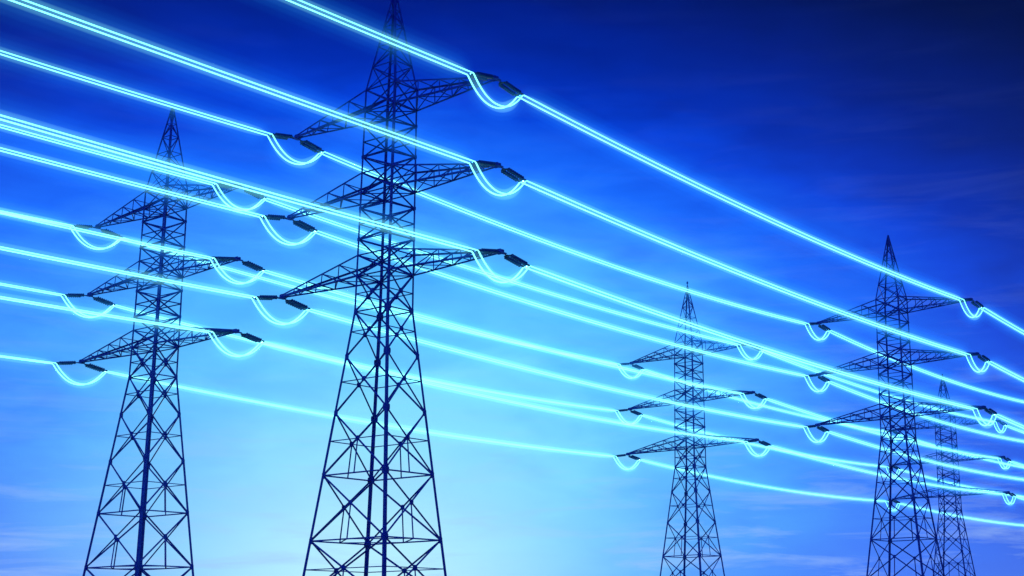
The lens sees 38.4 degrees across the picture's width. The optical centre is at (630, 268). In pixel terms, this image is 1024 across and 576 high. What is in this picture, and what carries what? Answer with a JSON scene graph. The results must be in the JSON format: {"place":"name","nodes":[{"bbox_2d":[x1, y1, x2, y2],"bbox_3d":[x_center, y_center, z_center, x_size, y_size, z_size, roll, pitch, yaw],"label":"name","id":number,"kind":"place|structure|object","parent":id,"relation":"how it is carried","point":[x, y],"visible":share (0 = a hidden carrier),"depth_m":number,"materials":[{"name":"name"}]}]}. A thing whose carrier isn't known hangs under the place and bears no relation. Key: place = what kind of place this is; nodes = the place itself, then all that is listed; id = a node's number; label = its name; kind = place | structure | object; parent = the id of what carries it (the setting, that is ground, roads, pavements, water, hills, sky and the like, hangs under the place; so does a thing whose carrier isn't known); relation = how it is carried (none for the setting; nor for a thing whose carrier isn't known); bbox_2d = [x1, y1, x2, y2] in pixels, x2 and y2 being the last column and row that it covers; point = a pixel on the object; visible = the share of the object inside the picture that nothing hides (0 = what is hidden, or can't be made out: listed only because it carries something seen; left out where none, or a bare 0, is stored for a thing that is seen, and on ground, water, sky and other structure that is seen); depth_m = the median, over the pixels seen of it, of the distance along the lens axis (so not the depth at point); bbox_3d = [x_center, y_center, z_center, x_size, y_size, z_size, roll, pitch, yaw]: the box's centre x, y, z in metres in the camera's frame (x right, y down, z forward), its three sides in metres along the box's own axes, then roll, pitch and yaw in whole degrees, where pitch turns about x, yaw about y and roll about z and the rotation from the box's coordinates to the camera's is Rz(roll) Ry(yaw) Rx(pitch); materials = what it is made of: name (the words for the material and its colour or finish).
{"place":"outdoors","nodes":[
{"label":"outdoors","id":0,"kind":"place"},
{"bbox_2d":[0,0,1023,575],"label":"sky","id":1,"kind":"structure","parent":0,"point":[848,125],"materials":[{"name":"blue"}]},
{"bbox_3d":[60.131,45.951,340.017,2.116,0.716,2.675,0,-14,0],"label":"insulator string","id":2,"kind":"object","parent":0,"visible":0},
{"bbox_2d":[640,415,887,466],"bbox_3d":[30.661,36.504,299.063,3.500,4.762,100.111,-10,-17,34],"label":"power line","id":3,"kind":"object","parent":2,"relation":"attached to","point":[761,445],"visible":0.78,"depth_m":293.30,"materials":[{"name":"blue metal"}]},
{"bbox_3d":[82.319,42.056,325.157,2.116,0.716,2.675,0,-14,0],"label":"insulator string","id":4,"kind":"object","parent":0,"visible":0},
{"bbox_2d":[765,398,1000,458],"bbox_3d":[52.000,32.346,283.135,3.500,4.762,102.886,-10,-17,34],"label":"power line","id":5,"kind":"object","parent":4,"relation":"attached to","point":[877,432],"visible":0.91,"depth_m":273.26,"materials":[{"name":"blue metal"}]},
{"label":"ground","id":6,"kind":"structure","parent":0,"visible":0},
{"bbox_2d":[77,106,244,575],"bbox_3d":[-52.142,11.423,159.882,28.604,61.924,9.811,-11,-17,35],"label":"transmission tower","id":7,"kind":"structure","parent":6,"relation":"on","point":[138,566],"depth_m":160.17,"materials":[{"name":"metal"}]},
{"bbox_2d":[53,361,76,364],"bbox_3d":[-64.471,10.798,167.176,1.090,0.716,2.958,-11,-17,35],"label":"insulator string","id":8,"kind":"object","parent":7,"relation":"attached to","point":[66,363],"visible":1,"depth_m":166.80,"materials":[{"name":"ceramic"}]},
{"bbox_2d":[0,355,55,363],"bbox_3d":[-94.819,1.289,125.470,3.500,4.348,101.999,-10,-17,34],"label":"power line","id":9,"kind":"object","parent":8,"relation":"attached to","point":[39,361],"visible":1,"depth_m":163.23,"materials":[{"name":"blue"}]},
{"bbox_2d":[52,363,107,384],"bbox_3d":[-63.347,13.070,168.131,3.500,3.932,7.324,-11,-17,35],"label":"jumper loop","id":10,"kind":"object","parent":9,"relation":"attached to","point":[95,380],"visible":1,"depth_m":167.75,"materials":[{"name":"blue"}]},
{"bbox_2d":[61,293,85,297],"bbox_3d":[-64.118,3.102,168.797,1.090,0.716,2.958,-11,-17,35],"label":"insulator string","id":11,"kind":"object","parent":7,"relation":"attached to","point":[73,295],"visible":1,"depth_m":168.44,"materials":[{"name":"ceramic"}]},
{"bbox_2d":[0,283,64,295],"bbox_3d":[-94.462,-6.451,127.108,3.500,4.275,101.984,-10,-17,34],"label":"power line","id":12,"kind":"object","parent":11,"relation":"attached to","point":[31,290],"visible":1,"depth_m":164.31,"materials":[{"name":"blue"}]},
{"bbox_2d":[61,295,114,317],"bbox_3d":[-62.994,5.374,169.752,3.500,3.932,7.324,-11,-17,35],"label":"jumper loop","id":13,"kind":"object","parent":12,"relation":"attached to","point":[107,310],"visible":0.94,"depth_m":169.28,"materials":[{"name":"blue"}]},
{"bbox_2d":[72,224,93,228],"bbox_3d":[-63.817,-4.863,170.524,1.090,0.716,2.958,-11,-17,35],"label":"insulator string","id":14,"kind":"object","parent":7,"relation":"attached to","point":[81,226],"visible":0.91,"depth_m":170.24,"materials":[{"name":"metal"}]},
{"bbox_2d":[0,210,72,225],"bbox_3d":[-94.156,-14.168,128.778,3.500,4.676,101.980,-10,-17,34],"label":"power line","id":15,"kind":"object","parent":14,"relation":"attached to","point":[36,218],"visible":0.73,"depth_m":165.47,"materials":[{"name":"blue metal"}]},
{"bbox_2d":[84,363,107,371],"bbox_3d":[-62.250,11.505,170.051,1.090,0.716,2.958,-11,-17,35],"label":"insulator string","id":16,"kind":"object","parent":7,"relation":"attached to","point":[95,368],"visible":1,"depth_m":169.99,"materials":[{"name":"ceramic"}]},
{"bbox_2d":[104,371,612,456],"bbox_3d":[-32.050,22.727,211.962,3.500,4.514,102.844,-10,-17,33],"label":"power line","id":17,"kind":"object","parent":16,"relation":"attached to","point":[356,419],"visible":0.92,"depth_m":201.82,"materials":[{"name":"blue"}]},
{"bbox_2d":[93,296,115,305],"bbox_3d":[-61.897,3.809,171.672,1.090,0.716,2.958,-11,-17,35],"label":"insulator string","id":18,"kind":"object","parent":7,"relation":"attached to","point":[103,301],"visible":1,"depth_m":171.66,"materials":[{"name":"ceramic"}]},
{"bbox_2d":[112,305,617,410],"bbox_3d":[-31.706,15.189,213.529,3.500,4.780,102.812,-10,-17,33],"label":"power line","id":19,"kind":"object","parent":18,"relation":"attached to","point":[381,369],"visible":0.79,"depth_m":214.37,"materials":[{"name":"blue"}]},
{"bbox_2d":[101,229,122,238],"bbox_3d":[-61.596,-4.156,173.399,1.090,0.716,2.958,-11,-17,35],"label":"insulator string","id":20,"kind":"object","parent":7,"relation":"attached to","point":[108,232],"visible":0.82,"depth_m":173.20,"materials":[{"name":"metal"}]},
{"bbox_2d":[120,237,617,364],"bbox_3d":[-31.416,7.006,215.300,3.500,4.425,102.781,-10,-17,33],"label":"power line","id":21,"kind":"object","parent":20,"relation":"attached to","point":[370,306],"visible":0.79,"depth_m":206.04,"materials":[{"name":"blue"}]},
{"bbox_2d":[70,226,120,249],"bbox_3d":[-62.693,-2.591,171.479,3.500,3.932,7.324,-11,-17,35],"label":"jumper loop","id":22,"kind":"object","parent":21,"relation":"attached to","point":[114,243],"visible":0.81,"depth_m":170.95,"materials":[{"name":"blue metal"}]},
{"bbox_2d":[209,330,233,333],"bbox_3d":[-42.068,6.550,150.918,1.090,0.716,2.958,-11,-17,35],"label":"insulator string","id":23,"kind":"object","parent":7,"relation":"attached to","point":[223,331],"visible":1,"depth_m":150.50,"materials":[{"name":"ceramic"}]},
{"bbox_2d":[0,296,212,332],"bbox_3d":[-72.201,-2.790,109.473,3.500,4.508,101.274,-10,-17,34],"label":"power line","id":24,"kind":"object","parent":23,"relation":"attached to","point":[56,307],"visible":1,"depth_m":139.22,"materials":[{"name":"blue metal"}]},
{"bbox_2d":[210,256,235,261],"bbox_3d":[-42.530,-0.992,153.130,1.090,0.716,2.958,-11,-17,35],"label":"insulator string","id":25,"kind":"object","parent":7,"relation":"attached to","point":[220,258],"visible":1,"depth_m":152.76,"materials":[{"name":"ceramic"}]},
{"bbox_2d":[0,211,213,258],"bbox_3d":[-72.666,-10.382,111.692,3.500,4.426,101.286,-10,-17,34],"label":"power line","id":26,"kind":"object","parent":25,"relation":"attached to","point":[103,234],"visible":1,"depth_m":141.42,"materials":[{"name":"blue"}]},
{"bbox_2d":[210,258,265,283],"bbox_3d":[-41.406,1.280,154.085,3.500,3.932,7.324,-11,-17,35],"label":"jumper loop","id":27,"kind":"object","parent":26,"relation":"attached to","point":[252,280],"visible":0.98,"depth_m":153.55,"materials":[{"name":"blue metal"}]},
{"bbox_2d":[213,183,236,187],"bbox_3d":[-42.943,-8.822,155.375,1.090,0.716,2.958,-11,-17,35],"label":"insulator string","id":28,"kind":"object","parent":7,"relation":"attached to","point":[220,185],"visible":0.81,"depth_m":155.01,"materials":[{"name":"metal"}]},
{"bbox_2d":[0,124,216,184],"bbox_3d":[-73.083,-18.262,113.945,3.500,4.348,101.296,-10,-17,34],"label":"power line","id":29,"kind":"object","parent":28,"relation":"attached to","point":[104,155],"visible":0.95,"depth_m":143.37,"materials":[{"name":"blue"}]},
{"bbox_2d":[212,184,266,210],"bbox_3d":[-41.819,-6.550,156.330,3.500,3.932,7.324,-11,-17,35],"label":"jumper loop","id":30,"kind":"object","parent":29,"relation":"attached to","point":[255,206],"visible":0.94,"depth_m":155.47,"materials":[{"name":"blue metal"}]},
{"bbox_2d":[240,333,264,342],"bbox_3d":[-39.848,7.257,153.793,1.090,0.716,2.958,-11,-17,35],"label":"insulator string","id":31,"kind":"object","parent":7,"relation":"attached to","point":[251,337],"visible":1,"depth_m":153.66,"materials":[{"name":"ceramic"}]},
{"bbox_2d":[261,341,747,441],"bbox_3d":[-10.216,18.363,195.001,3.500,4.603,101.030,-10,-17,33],"label":"power line","id":32,"kind":"object","parent":31,"relation":"attached to","point":[496,397],"visible":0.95,"depth_m":185.49,"materials":[{"name":"blue"}]},
{"bbox_2d":[208,332,263,356],"bbox_3d":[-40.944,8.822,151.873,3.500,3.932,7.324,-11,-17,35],"label":"jumper loop","id":33,"kind":"object","parent":32,"relation":"attached to","point":[248,353],"visible":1,"depth_m":151.28,"materials":[{"name":"blue metal"}]},
{"bbox_2d":[242,261,264,270],"bbox_3d":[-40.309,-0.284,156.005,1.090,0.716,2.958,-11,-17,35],"label":"insulator string","id":34,"kind":"object","parent":7,"relation":"attached to","point":[250,265],"visible":1,"depth_m":155.95,"materials":[{"name":"ceramic"}]},
{"bbox_2d":[261,270,743,393],"bbox_3d":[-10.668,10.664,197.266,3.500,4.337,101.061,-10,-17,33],"label":"power line","id":35,"kind":"object","parent":34,"relation":"attached to","point":[502,337],"visible":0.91,"depth_m":189.07,"materials":[{"name":"blue metal"}]},
{"bbox_2d":[244,188,266,199],"bbox_3d":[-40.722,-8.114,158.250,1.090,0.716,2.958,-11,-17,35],"label":"insulator string","id":36,"kind":"object","parent":7,"relation":"attached to","point":[258,196],"visible":0.83,"depth_m":158.42,"materials":[{"name":"metal"}]},
{"bbox_2d":[263,198,739,344],"bbox_3d":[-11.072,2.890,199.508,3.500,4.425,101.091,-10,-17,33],"label":"power line","id":37,"kind":"object","parent":36,"relation":"attached to","point":[499,276],"visible":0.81,"depth_m":193.69,"materials":[{"name":"blue metal"}]},
{"bbox_2d":[277,0,506,575],"bbox_3d":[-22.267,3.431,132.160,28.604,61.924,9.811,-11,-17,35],"label":"transmission tower","id":38,"kind":"structure","parent":6,"relation":"on","point":[379,316],"depth_m":132.18,"materials":[{"name":"blue metal"}]},
{"bbox_2d":[252,295,277,299],"bbox_3d":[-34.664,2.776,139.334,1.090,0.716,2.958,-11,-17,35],"label":"insulator string","id":39,"kind":"object","parent":38,"relation":"attached to","point":[266,297],"visible":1,"depth_m":138.95,"materials":[{"name":"ceramic"}]},
{"bbox_2d":[0,246,256,298],"bbox_3d":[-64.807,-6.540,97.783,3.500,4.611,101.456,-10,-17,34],"label":"power line","id":40,"kind":"object","parent":39,"relation":"attached to","point":[178,282],"visible":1,"depth_m":126.42,"materials":[{"name":"blue"}]},
{"bbox_2d":[260,214,286,220],"bbox_3d":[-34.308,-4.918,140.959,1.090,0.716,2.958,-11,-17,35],"label":"insulator string","id":41,"kind":"object","parent":38,"relation":"attached to","point":[273,217],"visible":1,"depth_m":140.65,"materials":[{"name":"ceramic"}]},
{"bbox_2d":[0,147,264,217],"bbox_3d":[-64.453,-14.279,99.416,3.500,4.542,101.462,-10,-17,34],"label":"power line","id":42,"kind":"object","parent":41,"relation":"attached to","point":[127,181],"visible":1,"depth_m":127.43,"materials":[{"name":"blue"}]},
{"bbox_2d":[268,133,292,139],"bbox_3d":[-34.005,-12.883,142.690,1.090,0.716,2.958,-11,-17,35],"label":"insulator string","id":43,"kind":"object","parent":38,"relation":"attached to","point":[282,136],"visible":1,"depth_m":142.47,"materials":[{"name":"ceramic"}]},
{"bbox_2d":[0,50,271,135],"bbox_3d":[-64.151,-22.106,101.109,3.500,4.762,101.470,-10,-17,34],"label":"power line","id":44,"kind":"object","parent":43,"relation":"attached to","point":[130,91],"visible":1,"depth_m":128.58,"materials":[{"name":"blue"}]},
{"bbox_2d":[284,299,309,309],"bbox_3d":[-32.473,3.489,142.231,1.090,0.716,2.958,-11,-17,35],"label":"insulator string","id":45,"kind":"object","parent":38,"relation":"attached to","point":[298,305],"visible":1,"depth_m":142.07,"materials":[{"name":"ceramic"}]},
{"bbox_2d":[306,309,806,427],"bbox_3d":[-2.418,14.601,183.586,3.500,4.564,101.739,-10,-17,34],"label":"power line","id":46,"kind":"object","parent":45,"relation":"attached to","point":[549,373],"visible":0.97,"depth_m":172.90,"materials":[{"name":"blue"}]},
{"bbox_2d":[252,297,309,324],"bbox_3d":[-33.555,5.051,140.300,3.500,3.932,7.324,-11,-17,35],"label":"jumper loop","id":47,"kind":"object","parent":46,"relation":"attached to","point":[292,322],"visible":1,"depth_m":139.71,"materials":[{"name":"blue metal"}]},
{"bbox_2d":[292,220,317,231],"bbox_3d":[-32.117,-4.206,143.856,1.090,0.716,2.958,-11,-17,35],"label":"insulator string","id":48,"kind":"object","parent":38,"relation":"attached to","point":[304,226],"visible":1,"depth_m":143.75,"materials":[{"name":"ceramic"}]},
{"bbox_2d":[313,231,807,376],"bbox_3d":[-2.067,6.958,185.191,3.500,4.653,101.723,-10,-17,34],"label":"power line","id":49,"kind":"object","parent":48,"relation":"attached to","point":[556,309],"visible":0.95,"depth_m":175.58,"materials":[{"name":"blue"}]},
{"bbox_2d":[260,216,316,244],"bbox_3d":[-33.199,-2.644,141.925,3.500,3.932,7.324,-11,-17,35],"label":"jumper loop","id":50,"kind":"object","parent":49,"relation":"attached to","point":[301,242],"visible":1,"depth_m":141.32,"materials":[{"name":"blue metal"}]},
{"bbox_2d":[300,140,324,152],"bbox_3d":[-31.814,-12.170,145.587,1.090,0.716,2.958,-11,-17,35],"label":"insulator string","id":51,"kind":"object","parent":38,"relation":"attached to","point":[313,147],"visible":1,"depth_m":145.55,"materials":[{"name":"ceramic"}]},
{"bbox_2d":[320,152,808,323],"bbox_3d":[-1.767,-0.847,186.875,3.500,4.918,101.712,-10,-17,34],"label":"power line","id":52,"kind":"object","parent":51,"relation":"attached to","point":[556,244],"visible":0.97,"depth_m":176.48,"materials":[{"name":"blue metal"}]},
{"bbox_2d":[267,134,323,164],"bbox_3d":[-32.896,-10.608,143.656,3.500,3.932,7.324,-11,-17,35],"label":"jumper loop","id":53,"kind":"object","parent":52,"relation":"attached to","point":[311,160],"visible":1,"depth_m":143.02,"materials":[{"name":"blue"}]},
{"bbox_2d":[468,72,493,80],"bbox_3d":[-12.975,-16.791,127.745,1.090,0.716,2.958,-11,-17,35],"label":"insulator string","id":54,"kind":"object","parent":38,"relation":"attached to","point":[482,76],"visible":0.99,"depth_m":127.52,"materials":[{"name":"ceramic"}]},
{"bbox_2d":[287,0,473,74],"bbox_3d":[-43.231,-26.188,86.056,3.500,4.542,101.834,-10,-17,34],"label":"power line","id":55,"kind":"object","parent":54,"relation":"attached to","point":[381,35],"visible":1,"depth_m":117.67,"materials":[{"name":"blue"}]},
{"bbox_2d":[469,160,495,167],"bbox_3d":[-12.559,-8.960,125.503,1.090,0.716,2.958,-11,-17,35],"label":"insulator string","id":56,"kind":"object","parent":38,"relation":"attached to","point":[485,164],"visible":0.98,"depth_m":125.20,"materials":[{"name":"metal"}]},
{"bbox_2d":[9,0,475,163],"bbox_3d":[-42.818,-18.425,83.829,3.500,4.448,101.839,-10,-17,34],"label":"power line","id":57,"kind":"object","parent":56,"relation":"attached to","point":[233,76],"visible":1,"depth_m":103.39,"materials":[{"name":"blue"}]},
{"bbox_2d":[469,162,525,195],"bbox_3d":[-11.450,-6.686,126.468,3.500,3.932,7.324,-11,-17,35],"label":"jumper loop","id":58,"kind":"object","parent":57,"relation":"attached to","point":[509,193],"visible":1,"depth_m":125.75,"materials":[{"name":"blue metal"}]},
{"bbox_2d":[473,248,498,254],"bbox_3d":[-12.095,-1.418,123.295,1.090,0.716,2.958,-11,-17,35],"label":"insulator string","id":59,"kind":"object","parent":38,"relation":"attached to","point":[484,251],"visible":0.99,"depth_m":122.97,"materials":[{"name":"metal"}]},
{"bbox_2d":[0,114,478,251],"bbox_3d":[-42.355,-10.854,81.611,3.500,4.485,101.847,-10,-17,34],"label":"power line","id":60,"kind":"object","parent":59,"relation":"attached to","point":[225,180],"visible":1,"depth_m":100.67,"materials":[{"name":"blue metal"}]},
{"bbox_2d":[472,251,529,282],"bbox_3d":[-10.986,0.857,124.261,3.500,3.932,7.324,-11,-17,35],"label":"jumper loop","id":61,"kind":"object","parent":60,"relation":"attached to","point":[506,281],"visible":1,"depth_m":123.59,"materials":[{"name":"blue metal"}]},
{"bbox_2d":[498,81,523,96],"bbox_3d":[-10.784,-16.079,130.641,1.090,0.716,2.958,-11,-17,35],"label":"insulator string","id":62,"kind":"object","parent":38,"relation":"attached to","point":[507,89],"visible":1,"depth_m":130.62,"materials":[{"name":"metal"}]},
{"bbox_2d":[501,168,526,181],"bbox_3d":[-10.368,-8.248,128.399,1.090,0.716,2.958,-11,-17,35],"label":"insulator string","id":63,"kind":"object","parent":38,"relation":"attached to","point":[509,172],"visible":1,"depth_m":128.32,"materials":[{"name":"metal"}]},
{"bbox_2d":[504,254,529,266],"bbox_3d":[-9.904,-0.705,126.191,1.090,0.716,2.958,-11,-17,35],"label":"insulator string","id":64,"kind":"object","parent":38,"relation":"attached to","point":[515,260],"visible":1,"depth_m":126.12,"materials":[{"name":"metal"}]},
{"bbox_2d":[524,265,976,409],"bbox_3d":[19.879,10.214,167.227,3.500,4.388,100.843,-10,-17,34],"label":"power line","id":65,"kind":"object","parent":64,"relation":"attached to","point":[733,337],"visible":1,"depth_m":153.15,"materials":[{"name":"blue metal"}]},
{"bbox_2d":[626,281,759,575],"bbox_3d":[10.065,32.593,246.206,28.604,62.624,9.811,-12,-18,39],"label":"transmission tower","id":66,"kind":"structure","parent":6,"relation":"on","point":[685,437],"depth_m":246.99,"materials":[{"name":"black metal"}]},
{"bbox_2d":[628,455,640,459],"bbox_3d":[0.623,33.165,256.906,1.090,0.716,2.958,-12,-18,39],"label":"insulator string","id":67,"kind":"object","parent":66,"relation":"attached to","point":[634,457],"visible":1,"depth_m":256.79,"materials":[{"name":"metal"}]},
{"bbox_2d":[641,459,885,501],"bbox_3d":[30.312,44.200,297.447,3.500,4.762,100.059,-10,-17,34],"label":"power line","id":68,"kind":"object","parent":67,"relation":"attached to","point":[760,485],"visible":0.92,"depth_m":291.76,"materials":[{"name":"blue metal"}]},
{"bbox_2d":[632,364,643,369],"bbox_3d":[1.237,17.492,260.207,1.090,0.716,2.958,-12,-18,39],"label":"insulator string","id":69,"kind":"object","parent":66,"relation":"attached to","point":[636,366],"visible":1,"depth_m":260.04,"materials":[{"name":"metal"}]},
{"bbox_2d":[644,369,886,431],"bbox_3d":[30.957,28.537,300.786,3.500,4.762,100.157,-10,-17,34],"label":"power line","id":70,"kind":"object","parent":69,"relation":"attached to","point":[764,405],"visible":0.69,"depth_m":296.87,"materials":[{"name":"blue"}]},
{"bbox_2d":[751,345,763,350],"bbox_3d":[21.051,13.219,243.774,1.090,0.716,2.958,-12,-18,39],"label":"insulator string","id":71,"kind":"object","parent":66,"relation":"attached to","point":[757,349],"visible":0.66,"depth_m":243.85,"materials":[{"name":"metal"}]},
{"bbox_2d":[761,351,995,421],"bbox_3d":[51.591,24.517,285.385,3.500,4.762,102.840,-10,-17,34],"label":"power line","id":72,"kind":"object","parent":71,"relation":"attached to","point":[863,386],"visible":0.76,"depth_m":270.51,"materials":[{"name":"blue"}]},
{"bbox_2d":[759,441,771,445],"bbox_3d":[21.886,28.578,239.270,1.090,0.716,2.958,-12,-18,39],"label":"insulator string","id":73,"kind":"object","parent":66,"relation":"attached to","point":[764,443],"visible":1,"depth_m":239.13,"materials":[{"name":"metal"}]},
{"bbox_2d":[769,446,1003,493],"bbox_3d":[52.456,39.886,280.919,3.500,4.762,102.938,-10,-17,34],"label":"power line","id":74,"kind":"object","parent":73,"relation":"attached to","point":[878,473],"visible":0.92,"depth_m":268.23,"materials":[{"name":"blue metal"}]},
{"bbox_2d":[815,235,987,575],"bbox_3d":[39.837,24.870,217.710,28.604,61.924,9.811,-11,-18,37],"label":"transmission tower","id":75,"kind":"structure","parent":6,"relation":"on","point":[903,401],"depth_m":218.37,"materials":[{"name":"black metal"}]},
{"bbox_2d":[817,426,829,431],"bbox_3d":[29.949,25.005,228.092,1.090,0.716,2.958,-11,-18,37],"label":"insulator string","id":76,"kind":"object","parent":75,"relation":"attached to","point":[822,429],"visible":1,"depth_m":227.94,"materials":[{"name":"metal"}]},
{"bbox_2d":[827,431,1022,479],"bbox_3d":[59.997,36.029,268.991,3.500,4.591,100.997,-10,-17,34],"label":"power line","id":77,"kind":"object","parent":76,"relation":"attached to","point":[925,459],"visible":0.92,"depth_m":259.52,"materials":[{"name":"blue"}]},
{"bbox_2d":[804,427,828,442],"bbox_3d":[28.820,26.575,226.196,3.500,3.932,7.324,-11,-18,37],"label":"jumper loop","id":78,"kind":"object","parent":77,"relation":"attached to","point":[813,437],"visible":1,"depth_m":225.54,"materials":[{"name":"blue metal"}]},
{"bbox_2d":[818,324,829,330],"bbox_3d":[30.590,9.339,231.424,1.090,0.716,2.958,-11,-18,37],"label":"insulator string","id":79,"kind":"object","parent":75,"relation":"attached to","point":[823,327],"visible":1,"depth_m":231.22,"materials":[{"name":"metal"}]},
{"bbox_2d":[827,330,1023,402],"bbox_3d":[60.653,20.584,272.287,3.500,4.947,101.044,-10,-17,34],"label":"power line","id":80,"kind":"object","parent":79,"relation":"attached to","point":[924,370],"visible":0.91,"depth_m":262.88,"materials":[{"name":"blue"}]},
{"bbox_2d":[805,324,830,339],"bbox_3d":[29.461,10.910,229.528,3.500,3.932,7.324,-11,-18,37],"label":"jumper loop","id":81,"kind":"object","parent":80,"relation":"attached to","point":[815,335],"visible":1,"depth_m":229.00,"materials":[{"name":"blue metal"}]},
{"bbox_2d":[818,376,830,381],"bbox_3d":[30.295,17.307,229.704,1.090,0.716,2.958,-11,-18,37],"label":"insulator string","id":82,"kind":"object","parent":75,"relation":"attached to","point":[823,379],"visible":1,"depth_m":229.54,"materials":[{"name":"metal"}]},
{"bbox_2d":[827,381,1022,441],"bbox_3d":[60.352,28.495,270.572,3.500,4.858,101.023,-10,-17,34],"label":"power line","id":83,"kind":"object","parent":82,"relation":"attached to","point":[922,416],"visible":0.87,"depth_m":260.78,"materials":[{"name":"blue"}]},
{"bbox_2d":[805,376,829,391],"bbox_3d":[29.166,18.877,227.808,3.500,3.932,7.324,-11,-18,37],"label":"jumper loop","id":84,"kind":"object","parent":83,"relation":"attached to","point":[815,388],"visible":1,"depth_m":227.39,"materials":[{"name":"blue"}]},
{"bbox_2d":[960,298,971,301],"bbox_3d":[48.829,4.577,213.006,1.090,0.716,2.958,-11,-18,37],"label":"insulator string","id":85,"kind":"object","parent":75,"relation":"attached to","point":[966,299],"visible":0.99,"depth_m":212.56,"materials":[{"name":"metal"}]},
{"bbox_2d":[518,95,963,300],"bbox_3d":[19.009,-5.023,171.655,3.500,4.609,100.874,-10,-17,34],"label":"power line","id":86,"kind":"object","parent":85,"relation":"attached to","point":[723,196],"visible":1,"depth_m":158.17,"materials":[{"name":"blue metal"}]},
{"bbox_2d":[467,73,523,108],"bbox_3d":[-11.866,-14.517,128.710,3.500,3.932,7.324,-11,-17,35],"label":"jumper loop","id":87,"kind":"object","parent":86,"relation":"attached to","point":[508,105],"visible":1,"depth_m":127.97,"materials":[{"name":"blue"}]},
{"bbox_2d":[966,353,978,356],"bbox_3d":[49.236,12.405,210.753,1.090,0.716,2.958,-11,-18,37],"label":"insulator string","id":88,"kind":"object","parent":75,"relation":"attached to","point":[973,354],"visible":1,"depth_m":210.16,"materials":[{"name":"metal"}]},
{"bbox_2d":[521,180,970,354],"bbox_3d":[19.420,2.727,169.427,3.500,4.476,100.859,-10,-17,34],"label":"power line","id":89,"kind":"object","parent":88,"relation":"attached to","point":[725,265],"visible":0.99,"depth_m":154.97,"materials":[{"name":"blue metal"}]},
{"bbox_2d":[971,301,983,307],"bbox_3d":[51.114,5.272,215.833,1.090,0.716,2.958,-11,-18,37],"label":"insulator string","id":90,"kind":"object","parent":75,"relation":"attached to","point":[976,303],"visible":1,"depth_m":215.68,"materials":[{"name":"metal"}]},
{"bbox_2d":[980,307,1023,333],"bbox_3d":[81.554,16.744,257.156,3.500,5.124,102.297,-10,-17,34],"label":"power line","id":91,"kind":"object","parent":90,"relation":"attached to","point":[1002,321],"visible":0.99,"depth_m":223.23,"materials":[{"name":"blue metal"}]},
{"bbox_2d":[960,300,983,317],"bbox_3d":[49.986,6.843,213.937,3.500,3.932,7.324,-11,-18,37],"label":"jumper loop","id":92,"kind":"object","parent":91,"relation":"attached to","point":[970,312],"visible":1,"depth_m":213.26,"materials":[{"name":"blue metal"}]},
{"bbox_2d":[977,355,989,361],"bbox_3d":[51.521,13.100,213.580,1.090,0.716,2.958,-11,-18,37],"label":"insulator string","id":93,"kind":"object","parent":75,"relation":"attached to","point":[984,359],"visible":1,"depth_m":213.38,"materials":[{"name":"metal"}]},
{"bbox_2d":[987,361,1023,381],"bbox_3d":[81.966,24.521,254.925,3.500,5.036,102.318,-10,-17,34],"label":"power line","id":94,"kind":"object","parent":93,"relation":"attached to","point":[1006,372],"visible":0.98,"depth_m":219.70,"materials":[{"name":"blue"}]},
{"bbox_2d":[966,355,990,371],"bbox_3d":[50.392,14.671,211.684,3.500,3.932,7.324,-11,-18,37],"label":"jumper loop","id":95,"kind":"object","parent":94,"relation":"attached to","point":[976,366],"visible":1,"depth_m":211.04,"materials":[{"name":"blue"}]},
{"bbox_2d":[984,408,996,414],"bbox_3d":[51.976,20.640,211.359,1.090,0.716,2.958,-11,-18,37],"label":"insulator string","id":96,"kind":"object","parent":75,"relation":"attached to","point":[992,412],"visible":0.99,"depth_m":211.17,"materials":[{"name":"metal"}]},
{"bbox_2d":[993,414,1023,428],"bbox_3d":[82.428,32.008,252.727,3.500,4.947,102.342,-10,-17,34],"label":"power line","id":97,"kind":"object","parent":96,"relation":"attached to","point":[1008,421],"visible":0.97,"depth_m":216.40,"materials":[{"name":"blue"}]},
{"bbox_2d":[973,409,996,425],"bbox_3d":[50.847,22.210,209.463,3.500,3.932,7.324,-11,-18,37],"label":"jumper loop","id":98,"kind":"object","parent":97,"relation":"attached to","point":[982,419],"visible":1,"depth_m":208.84,"materials":[{"name":"blue"}]},
{"bbox_2d":[892,374,1009,575],"bbox_3d":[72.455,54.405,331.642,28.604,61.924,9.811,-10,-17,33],"label":"transmission tower","id":99,"kind":"structure","parent":6,"relation":"on","point":[946,461],"depth_m":332.87,"materials":[{"name":"black metal"}]},
{"bbox_3d":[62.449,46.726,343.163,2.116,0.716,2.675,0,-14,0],"label":"insulator string","id":100,"kind":"object","parent":99,"relation":"attached to","visible":0},
{"bbox_2d":[898,469,1023,496],"bbox_3d":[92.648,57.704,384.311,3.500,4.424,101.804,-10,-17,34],"label":"power line","id":101,"kind":"object","parent":100,"relation":"attached to","point":[951,483],"visible":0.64,"depth_m":366.30,"materials":[{"name":"blue metal"}]},
{"bbox_3d":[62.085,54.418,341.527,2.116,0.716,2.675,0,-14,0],"label":"insulator string","id":102,"kind":"object","parent":99,"relation":"attached to","visible":0},
{"bbox_2d":[898,503,1023,525],"bbox_3d":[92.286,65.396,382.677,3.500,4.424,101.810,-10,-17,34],"label":"power line","id":103,"kind":"object","parent":102,"relation":"attached to","point":[964,517],"visible":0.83,"depth_m":376.10,"materials":[{"name":"blue metal"}]},
{"bbox_3d":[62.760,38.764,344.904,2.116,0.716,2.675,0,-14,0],"label":"insulator string","id":104,"kind":"object","parent":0,"visible":0},
{"bbox_2d":[899,435,1023,467],"bbox_3d":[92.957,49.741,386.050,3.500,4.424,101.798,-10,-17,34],"label":"power line","id":105,"kind":"object","parent":104,"relation":"attached to","point":[966,454],"visible":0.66,"depth_m":380.82,"materials":[{"name":"blue metal"}]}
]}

